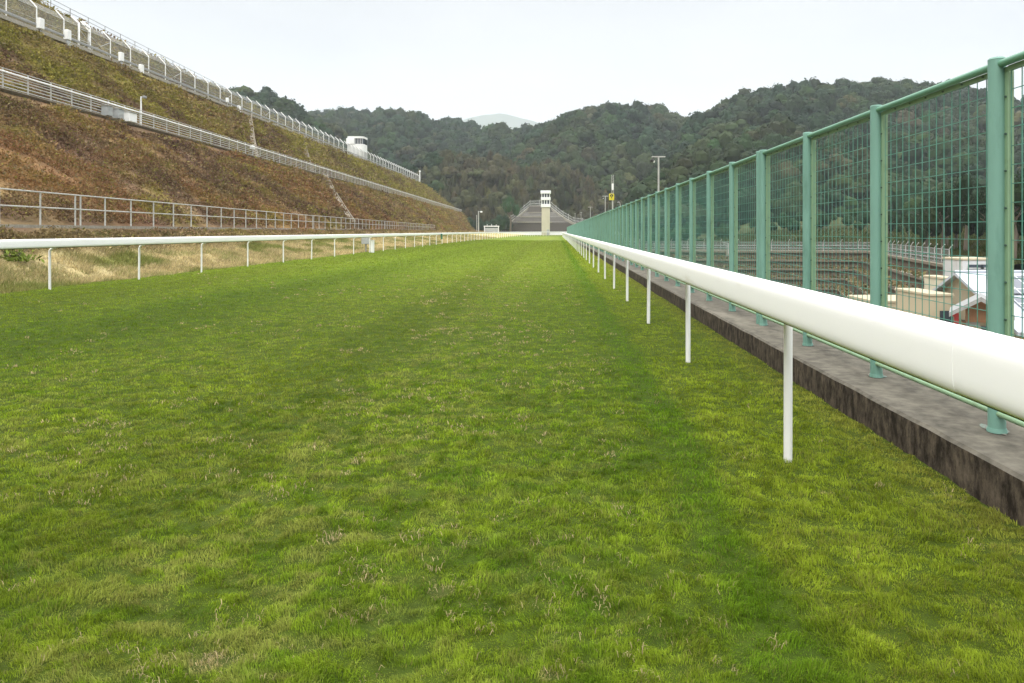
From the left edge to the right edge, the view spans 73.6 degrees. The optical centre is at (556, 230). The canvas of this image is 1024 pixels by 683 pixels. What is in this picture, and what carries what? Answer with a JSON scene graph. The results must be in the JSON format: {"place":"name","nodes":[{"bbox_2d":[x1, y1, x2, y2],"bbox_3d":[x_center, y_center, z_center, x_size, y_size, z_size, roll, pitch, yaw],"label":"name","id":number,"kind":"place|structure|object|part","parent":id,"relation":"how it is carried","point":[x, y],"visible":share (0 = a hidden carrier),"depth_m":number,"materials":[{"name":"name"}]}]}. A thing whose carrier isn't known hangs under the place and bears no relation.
{"place":"outdoors","nodes":[
{"label":"outdoors","id":0,"kind":"place"},
{"bbox_2d":[0,0,522,289],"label":"hillside","id":1,"kind":"structure","parent":0,"point":[50,220],"depth_m":34.26,"materials":[{"name":"brown plant"}]},
{"bbox_2d":[0,248,44,262],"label":"weed clump","id":2,"kind":"object","parent":1,"relation":"on","point":[20,255],"visible":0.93,"depth_m":18.48,"materials":[{"name":"green plant"}]},
{"bbox_2d":[36,18,44,30],"bbox_3d":[-46.222,-18.113,61.095,0.350,1.825,0.550,0,0,0],"label":"fence box","id":3,"kind":"object","parent":1,"relation":"on","point":[40,23],"visible":0.83,"depth_m":60.86,"materials":[{"name":"white paint"}]},
{"bbox_2d":[64,29,70,47],"bbox_3d":[-46.292,-17.962,64.615,0.350,2.125,0.495,0,0,0],"label":"fence box","id":4,"kind":"object","parent":1,"relation":"on","point":[67,34],"visible":0.74,"depth_m":64.43,"materials":[{"name":"white paint"}]},
{"bbox_2d":[70,16,90,48],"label":"gate","id":5,"kind":"structure","parent":1,"relation":"on","point":[79,28],"depth_m":68.20,"materials":[{"name":"white metal"}]},
{"bbox_2d":[118,52,123,65],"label":"fence box","id":6,"kind":"object","parent":1,"relation":"on","point":[121,56],"visible":0.67,"depth_m":72.55,"materials":[{"name":"white paint"}]},
{"bbox_2d":[138,64,143,74],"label":"fence box","id":7,"kind":"object","parent":1,"relation":"on","point":[141,67],"visible":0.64,"depth_m":76.17,"materials":[{"name":"white paint"}]},
{"bbox_2d":[0,224,376,229],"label":"kerb","id":8,"kind":"structure","parent":1,"relation":"on","point":[83,226],"depth_m":25.30,"materials":[{"name":"grey concrete"}]},
{"bbox_2d":[0,188,428,229],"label":"pipe fence","id":9,"kind":"object","parent":8,"relation":"on","point":[173,214],"visible":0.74,"depth_m":29.30,"materials":[{"name":"grey metal"}]},
{"bbox_2d":[49,0,344,148],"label":"crest railing","id":10,"kind":"object","parent":1,"relation":"on","point":[155,55],"visible":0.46,"depth_m":95.56,"materials":[{"name":"grey metal"}]},
{"bbox_2d":[0,0,418,178],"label":"security fence","id":11,"kind":"object","parent":1,"relation":"on","point":[6,7],"visible":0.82,"depth_m":90.07,"materials":[{"name":"grey metal"}]},
{"bbox_2d":[0,8,418,180],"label":"crash barrier","id":12,"kind":"object","parent":1,"relation":"on","point":[62,35],"visible":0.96,"depth_m":81.76,"materials":[{"name":"grey metal"}]},
{"bbox_2d":[0,13,419,181],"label":"kerb","id":13,"kind":"structure","parent":1,"relation":"on","point":[45,33],"depth_m":72.03,"materials":[{"name":"grey concrete"}]},
{"bbox_2d":[0,87,455,210],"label":"gutter","id":14,"kind":"object","parent":1,"relation":"on","point":[2,89],"visible":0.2,"depth_m":51.57,"materials":[{"name":"grey concrete"}]},
{"bbox_2d":[101,105,113,115],"bbox_3d":[-32.505,-8.697,49.348,0.600,0.755,0.650,0,0,0],"label":"cabinet","id":15,"kind":"object","parent":14,"relation":"on","point":[106,110],"visible":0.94,"depth_m":49.09,"materials":[{"name":"grey metal"}]},
{"bbox_3d":[-32.272,-8.670,49.348,0.012,0.580,0.468,0,0,0],"label":"door","id":16,"kind":"part","parent":15,"relation":"part of","materials":[{"name":"grey metal"}]},
{"bbox_2d":[112,108,124,119],"bbox_3d":[-32.555,-8.697,50.663,0.600,0.755,0.750,0,0,0],"label":"cabinet","id":17,"kind":"object","parent":14,"relation":"on","point":[118,113],"visible":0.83,"depth_m":50.34,"materials":[{"name":"grey metal"}]},
{"bbox_3d":[-32.322,-8.670,50.663,0.012,0.580,0.553,0,0,0],"label":"door","id":18,"kind":"part","parent":17,"relation":"part of","materials":[{"name":"grey metal"}]},
{"bbox_2d":[124,111,137,122],"bbox_3d":[-32.613,-8.697,52.179,0.600,0.755,1.050,0,0,0],"label":"cabinet","id":19,"kind":"object","parent":14,"relation":"on","point":[129,116],"visible":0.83,"depth_m":51.83,"materials":[{"name":"white metal"}]},
{"bbox_3d":[-32.380,-8.670,52.179,0.012,0.580,0.807,0,0,0],"label":"door","id":20,"kind":"part","parent":19,"relation":"part of","materials":[{"name":"white paint"}]},
{"bbox_2d":[140,96,146,124],"bbox_3d":[-33.192,-9.540,54.737,0.481,2.580,0.340,0,0,0],"label":"camera pole","id":21,"kind":"object","parent":14,"relation":"on","point":[144,97],"visible":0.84,"depth_m":54.74,"materials":[{"name":"white metal"}]},
{"bbox_2d":[0,67,461,210],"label":"berm fence","id":22,"kind":"object","parent":14,"relation":"on","point":[153,120],"visible":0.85,"depth_m":58.49,"materials":[{"name":"grey metal"}]},
{"bbox_2d":[0,0,486,251],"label":"hillside scrub","id":23,"kind":"object","parent":1,"relation":"on","point":[314,190],"visible":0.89,"depth_m":55.84,"materials":[{"name":"brown plant"}]},
{"bbox_2d":[0,228,495,293],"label":"dry grass","id":24,"kind":"structure","parent":1,"relation":"on","point":[259,252],"depth_m":25.82,"materials":[{"name":"beige plant"}]},
{"bbox_2d":[248,114,258,156],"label":"drain channel","id":25,"kind":"object","parent":1,"relation":"on","point":[253,136],"visible":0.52,"depth_m":91.42,"materials":[{"name":"grey concrete"}]},
{"bbox_2d":[323,174,355,226],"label":"drain channel","id":26,"kind":"object","parent":1,"relation":"on","point":[341,201],"visible":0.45,"depth_m":82.07,"materials":[{"name":"grey concrete"}]},
{"bbox_2d":[346,136,367,159],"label":"guard hut","id":27,"kind":"object","parent":1,"relation":"on","point":[359,142],"visible":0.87,"depth_m":175.88,"materials":[{"name":"white paint"}]},
{"bbox_2d":[355,138,366,144],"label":"window","id":28,"kind":"structure","parent":27,"relation":"in","point":[357,140],"depth_m":176.11,"materials":[{"name":"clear glass"}]},
{"bbox_2d":[467,216,473,228],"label":"bush","id":29,"kind":"object","parent":1,"relation":"on","point":[471,221],"visible":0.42,"depth_m":289.10,"materials":[{"name":"green plant"}]},
{"bbox_2d":[473,216,484,230],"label":"bush","id":30,"kind":"object","parent":1,"relation":"on","point":[481,225],"visible":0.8,"depth_m":289.17,"materials":[{"name":"green plant"}]},
{"bbox_2d":[476,211,481,231],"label":"lamp pole","id":31,"kind":"object","parent":1,"relation":"on","point":[478,221],"visible":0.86,"depth_m":204.85,"materials":[{"name":"grey metal"}]},
{"bbox_2d":[487,219,493,227],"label":"bush","id":32,"kind":"object","parent":1,"relation":"on","point":[490,222],"visible":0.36,"depth_m":287.58,"materials":[{"name":"green plant"}]},
{"bbox_2d":[484,224,498,233],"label":"gantry frame","id":33,"kind":"object","parent":1,"relation":"on","point":[491,229],"visible":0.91,"depth_m":232.05,"materials":[{"name":"white paint"}]},
{"bbox_2d":[493,214,507,231],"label":"bush","id":34,"kind":"object","parent":1,"relation":"on","point":[500,222],"visible":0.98,"depth_m":281.84,"materials":[{"name":"green plant"}]},
{"bbox_2d":[502,214,513,231],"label":"bush","id":35,"kind":"object","parent":1,"relation":"on","point":[505,217],"visible":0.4,"depth_m":287.56,"materials":[{"name":"green plant"}]},
{"bbox_2d":[499,192,522,231],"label":"tree","id":36,"kind":"object","parent":1,"relation":"on","point":[508,204],"visible":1,"depth_m":284.63,"materials":[{"name":"green plant"}]},
{"bbox_2d":[463,113,536,128],"bbox_3d":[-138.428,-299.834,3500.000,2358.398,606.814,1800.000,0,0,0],"label":"mountain","id":37,"kind":"structure","parent":0,"point":[508,120],"depth_m":3450.74,"materials":[{"name":"white"}]},
{"bbox_2d":[0,236,1023,682],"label":"racecourse turf","id":38,"kind":"structure","parent":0,"point":[682,604],"depth_m":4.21,"materials":[{"name":"green plant"}]},
{"bbox_2d":[361,237,369,251],"bbox_3d":[-13.300,0.945,47.500,0.550,1.070,0.300,0,0,0],"label":"junction box","id":39,"kind":"object","parent":38,"relation":"on","point":[365,240],"visible":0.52,"depth_m":47.35,"materials":[{"name":"white metal"}]},
{"bbox_2d":[370,240,374,252],"bbox_3d":[-12.600,1.058,46.600,0.270,0.885,0.270,0,0,0],"label":"marker post","id":40,"kind":"object","parent":38,"relation":"on","point":[372,246],"visible":0.89,"depth_m":46.49,"materials":[{"name":"white paint"}]},
{"bbox_2d":[562,232,1023,462],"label":"running rail","id":41,"kind":"object","parent":38,"relation":"on","point":[983,367],"visible":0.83,"depth_m":2.96,"materials":[{"name":"white plastic"}]},
{"bbox_2d":[41,0,1023,123],"label":"sky","id":42,"kind":"structure","parent":0,"point":[537,61],"materials":[{"name":"white"}]},
{"bbox_2d":[501,206,570,231],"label":"benched cutting","id":43,"kind":"object","parent":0,"point":[558,224],"visible":0.75,"depth_m":291.38,"materials":[{"name":"grey concrete"}]},
{"bbox_2d":[517,212,551,222],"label":"bench channel","id":44,"kind":"object","parent":43,"relation":"on","point":[531,221],"visible":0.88,"depth_m":291.20,"materials":[{"name":"grey concrete"}]},
{"bbox_2d":[500,200,585,231],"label":"cutting fence","id":45,"kind":"object","parent":43,"relation":"on","point":[553,210],"visible":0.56,"depth_m":296.07,"materials":[{"name":"grey metal"}]},
{"bbox_2d":[518,235,561,235],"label":"turf bend","id":46,"kind":"object","parent":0,"point":[540,235],"visible":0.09,"depth_m":236.69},
{"bbox_2d":[0,232,543,289],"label":"running rail","id":47,"kind":"object","parent":46,"relation":"on","point":[51,244],"visible":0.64,"depth_m":22.38,"materials":[{"name":"white plastic"}]},
{"bbox_2d":[390,138,725,240],"bbox_3d":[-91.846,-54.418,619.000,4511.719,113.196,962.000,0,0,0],"label":"hills","id":48,"kind":"structure","parent":0,"point":[703,226],"depth_m":324.03,"materials":[{"name":"green plant"}]},
{"bbox_2d":[212,83,390,169],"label":"forest","id":49,"kind":"object","parent":48,"relation":"on","point":[284,105],"visible":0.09,"depth_m":378.00,"materials":[{"name":"green plant"}]},
{"bbox_2d":[307,106,533,167],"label":"forest","id":50,"kind":"object","parent":48,"relation":"on","point":[392,135],"visible":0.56,"depth_m":546.48,"materials":[{"name":"green plant"}]},
{"bbox_2d":[504,100,712,202],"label":"forest","id":51,"kind":"object","parent":48,"relation":"on","point":[605,142],"visible":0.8,"depth_m":436.60,"materials":[{"name":"green plant"}]},
{"bbox_2d":[621,117,1023,229],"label":"forest","id":52,"kind":"object","parent":48,"relation":"on","point":[704,156],"visible":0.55,"depth_m":229.87,"materials":[{"name":"green plant"}]},
{"bbox_2d":[661,76,1023,158],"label":"forest","id":53,"kind":"object","parent":48,"relation":"on","point":[814,104],"visible":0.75,"depth_m":377.52,"materials":[{"name":"green plant"}]},
{"bbox_2d":[849,176,985,224],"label":"forest","id":54,"kind":"object","parent":48,"relation":"on","point":[909,200],"visible":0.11,"depth_m":162.52,"materials":[{"name":"green plant"}]},
{"bbox_2d":[625,217,1023,263],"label":"grass bank","id":55,"kind":"structure","parent":0,"point":[837,223],"depth_m":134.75,"materials":[{"name":"green plant"}]},
{"bbox_2d":[625,223,634,237],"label":"bush","id":56,"kind":"object","parent":55,"relation":"on","point":[629,231],"visible":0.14,"depth_m":161.54,"materials":[{"name":"green plant"}]},
{"bbox_2d":[646,233,654,243],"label":"bush","id":57,"kind":"object","parent":55,"relation":"on","point":[653,240],"visible":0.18,"depth_m":137.34,"materials":[{"name":"green plant"}]},
{"bbox_2d":[652,228,662,240],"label":"bush","id":58,"kind":"object","parent":55,"relation":"on","point":[661,234],"visible":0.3,"depth_m":143.93,"materials":[{"name":"green plant"}]},
{"bbox_2d":[671,227,687,239],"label":"bush","id":59,"kind":"object","parent":55,"relation":"on","point":[685,236],"visible":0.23,"depth_m":140.53,"materials":[{"name":"green plant"}]},
{"bbox_2d":[714,223,728,236],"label":"bush","id":60,"kind":"object","parent":55,"relation":"on","point":[723,231],"visible":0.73,"depth_m":133.78,"materials":[{"name":"green plant"}]},
{"bbox_2d":[771,222,776,230],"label":"bush","id":61,"kind":"object","parent":55,"relation":"on","point":[774,228],"visible":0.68,"depth_m":136.81,"materials":[{"name":"green plant"}]},
{"bbox_2d":[776,211,790,232],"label":"bush","id":62,"kind":"object","parent":55,"relation":"on","point":[783,220],"visible":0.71,"depth_m":133.92,"materials":[{"name":"green plant"}]},
{"bbox_2d":[786,217,798,230],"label":"bush","id":63,"kind":"object","parent":55,"relation":"on","point":[791,225],"visible":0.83,"depth_m":131.63,"materials":[{"name":"green plant"}]},
{"bbox_2d":[794,211,802,221],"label":"bush","id":64,"kind":"object","parent":55,"relation":"on","point":[801,217],"visible":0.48,"depth_m":153.91,"materials":[{"name":"green plant"}]},
{"bbox_2d":[818,210,830,226],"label":"bush","id":65,"kind":"object","parent":55,"relation":"on","point":[821,219],"visible":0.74,"depth_m":139.57,"materials":[{"name":"green plant"}]},
{"bbox_2d":[830,214,837,219],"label":"bush","id":66,"kind":"object","parent":55,"relation":"on","point":[833,217],"visible":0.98,"depth_m":157.49,"materials":[{"name":"green plant"}]},
{"bbox_2d":[841,214,855,225],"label":"bush","id":67,"kind":"object","parent":55,"relation":"on","point":[851,219],"visible":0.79,"depth_m":136.54,"materials":[{"name":"green plant"}]},
{"bbox_2d":[853,221,864,229],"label":"bush","id":68,"kind":"object","parent":55,"relation":"on","point":[859,227],"visible":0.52,"depth_m":134.70,"materials":[{"name":"green plant"}]},
{"bbox_2d":[855,208,869,223],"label":"bush","id":69,"kind":"object","parent":55,"relation":"on","point":[864,217],"visible":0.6,"depth_m":143.97,"materials":[{"name":"green plant"}]},
{"bbox_2d":[888,208,897,233],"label":"tree","id":70,"kind":"object","parent":55,"relation":"on","point":[891,221],"visible":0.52,"depth_m":128.45,"materials":[{"name":"green plant"}]},
{"bbox_2d":[893,210,901,224],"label":"bush","id":71,"kind":"object","parent":55,"relation":"on","point":[899,218],"visible":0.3,"depth_m":139.74,"materials":[{"name":"green plant"}]},
{"bbox_2d":[895,212,917,243],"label":"tree","id":72,"kind":"object","parent":55,"relation":"on","point":[899,228],"visible":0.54,"depth_m":113.82,"materials":[{"name":"green plant"}]},
{"bbox_2d":[906,208,927,245],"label":"tree","id":73,"kind":"object","parent":55,"relation":"on","point":[912,220],"visible":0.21,"depth_m":101.13,"materials":[{"name":"green plant"}]},
{"bbox_2d":[916,194,931,216],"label":"tree","id":74,"kind":"object","parent":55,"relation":"on","point":[920,206],"visible":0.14,"depth_m":137.65,"materials":[{"name":"green plant"}]},
{"bbox_2d":[916,208,939,246],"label":"tree","id":75,"kind":"object","parent":55,"relation":"on","point":[925,232],"visible":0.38,"depth_m":96.23,"materials":[{"name":"green plant"}]},
{"bbox_2d":[919,179,963,250],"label":"tree","id":76,"kind":"object","parent":55,"relation":"on","point":[947,229],"visible":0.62,"depth_m":87.59,"materials":[{"name":"green plant"}]},
{"bbox_2d":[935,183,948,244],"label":"tree","id":77,"kind":"object","parent":55,"relation":"on","point":[939,233],"visible":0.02,"depth_m":98.03,"materials":[{"name":"green plant"}]},
{"bbox_2d":[944,184,963,248],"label":"tree","id":78,"kind":"object","parent":55,"relation":"on","point":[956,236],"visible":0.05,"depth_m":88.43,"materials":[{"name":"green plant"}]},
{"bbox_2d":[941,158,980,249],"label":"tree","id":79,"kind":"object","parent":55,"relation":"on","point":[955,198],"visible":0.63,"depth_m":83.10,"materials":[{"name":"green plant"}]},
{"bbox_2d":[958,187,985,226],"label":"tree","id":80,"kind":"object","parent":55,"relation":"on","point":[972,218],"visible":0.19,"depth_m":73.98,"materials":[{"name":"green plant"}]},
{"bbox_2d":[963,213,985,243],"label":"tree","id":81,"kind":"object","parent":55,"relation":"on","point":[981,226],"visible":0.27,"depth_m":89.17,"materials":[{"name":"green plant"}]},
{"bbox_2d":[978,168,1023,264],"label":"tree","id":82,"kind":"object","parent":55,"relation":"on","point":[1017,192],"visible":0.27,"depth_m":63.98,"materials":[{"name":"green plant"}]},
{"bbox_2d":[1014,165,1023,235],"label":"tree","id":83,"kind":"object","parent":55,"relation":"on","point":[1019,227],"visible":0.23,"depth_m":65.85,"materials":[{"name":"green plant"}]},
{"bbox_2d":[847,295,895,309],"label":"outbuilding","id":84,"kind":"structure","parent":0,"point":[891,301],"depth_m":57.73,"materials":[{"name":"beige concrete"}]},
{"bbox_2d":[895,288,953,322],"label":"outbuilding","id":85,"kind":"structure","parent":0,"point":[909,304],"depth_m":49.87,"materials":[{"name":"beige concrete"}]},
{"bbox_2d":[940,311,952,322],"bbox_3d":[27.921,6.173,48.970,0.900,0.900,0.080,0,0,0],"label":"window","id":86,"kind":"structure","parent":85,"relation":"in","point":[946,313],"depth_m":48.93,"materials":[{"name":"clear glass"}]},
{"bbox_2d":[923,275,948,289],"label":"outbuilding","id":87,"kind":"structure","parent":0,"point":[933,279],"depth_m":58.30,"materials":[{"name":"beige concrete"}]},
{"bbox_2d":[942,257,985,275],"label":"outbuilding","id":88,"kind":"structure","parent":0,"point":[964,263],"depth_m":58.62,"materials":[{"name":"beige concrete"}]},
{"bbox_2d":[969,265,981,267],"bbox_3d":[35.881,3.004,58.570,1.200,0.250,0.080,0,0,0],"label":"window","id":89,"kind":"structure","parent":88,"relation":"in","point":[970,266],"depth_m":58.53,"materials":[{"name":"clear glass"}]},
{"bbox_2d":[933,270,1023,339],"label":"gabled building","id":90,"kind":"structure","parent":0,"point":[982,288],"depth_m":49.02,"materials":[{"name":"metal"}]},
{"bbox_2d":[949,293,1014,330],"bbox_3d":[27.895,6.885,44.943,3.545,5.390,3.800,0,0,31],"label":"timber porch","id":91,"kind":"object","parent":90,"relation":"attached to","point":[973,312],"visible":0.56,"depth_m":44.19,"materials":[{"name":"brown wood"}]},
{"bbox_2d":[954,313,958,324],"bbox_3d":[26.280,6.247,44.909,0.260,1.700,0.120,0,0,31],"label":"red door","id":92,"kind":"structure","parent":91,"relation":"in","point":[955,318],"depth_m":44.83,"materials":[{"name":"paint"}]},
{"bbox_2d":[1014,263,1023,269],"bbox_3d":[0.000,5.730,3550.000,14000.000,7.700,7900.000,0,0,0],"label":"ground","id":93,"kind":"structure","parent":0,"point":[1018,267],"depth_m":176.63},
{"bbox_2d":[392,148,622,224],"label":"forest","id":94,"kind":"object","parent":93,"relation":"on","point":[566,185],"visible":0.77,"depth_m":332.04,"materials":[{"name":"green plant"}]},
{"bbox_2d":[506,232,561,234],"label":"boundary wall","id":95,"kind":"structure","parent":93,"relation":"on","point":[551,233],"depth_m":275.75,"materials":[{"name":"white paint"}]},
{"bbox_2d":[541,191,550,234],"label":"watchtower","id":96,"kind":"structure","parent":93,"relation":"on","point":[545,201],"depth_m":250.50,"materials":[{"name":"white paint"}]},
{"bbox_2d":[541,200,549,203],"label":"window","id":97,"kind":"structure","parent":96,"relation":"in","point":[542,201],"depth_m":250.67,"materials":[{"name":"clear glass"}]},
{"bbox_2d":[609,175,613,208],"bbox_3d":[3.350,-0.817,41.965,0.310,5.267,0.190,0,0,0],"label":"sign mast","id":98,"kind":"object","parent":93,"relation":"on","point":[611,196],"visible":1,"depth_m":41.92,"materials":[{"name":"grey metal"}]},
{"bbox_2d":[650,156,664,191],"bbox_3d":[3.395,-0.301,22.940,0.510,4.436,0.220,0,0,0],"label":"camera pole","id":99,"kind":"object","parent":93,"relation":"on","point":[652,160],"visible":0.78,"depth_m":22.97,"materials":[{"name":"grey metal"}]},
{"bbox_2d":[646,250,942,297],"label":"retaining terraces","id":100,"kind":"object","parent":93,"relation":"on","point":[908,263],"visible":0.27,"depth_m":101.43,"materials":[{"name":"grey concrete"}]},
{"bbox_2d":[625,239,952,262],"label":"guardrail fence","id":101,"kind":"object","parent":100,"relation":"on","point":[910,256],"visible":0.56,"depth_m":105.15,"materials":[{"name":"grey metal"}]},
{"bbox_2d":[673,254,931,298],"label":"embankment","id":102,"kind":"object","parent":100,"relation":"on","point":[852,279],"visible":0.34,"depth_m":97.88,"materials":[{"name":"grey concrete"}]},
{"bbox_2d":[571,238,1023,526],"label":"retaining wall","id":103,"kind":"structure","parent":93,"relation":"on","point":[954,441],"depth_m":5.35,"materials":[{"name":"concrete"}]},
{"bbox_2d":[567,51,1023,433],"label":"fence","id":104,"kind":"object","parent":103,"relation":"on","point":[609,226],"visible":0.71,"depth_m":6.12,"materials":[{"name":"green metal"}]}
]}

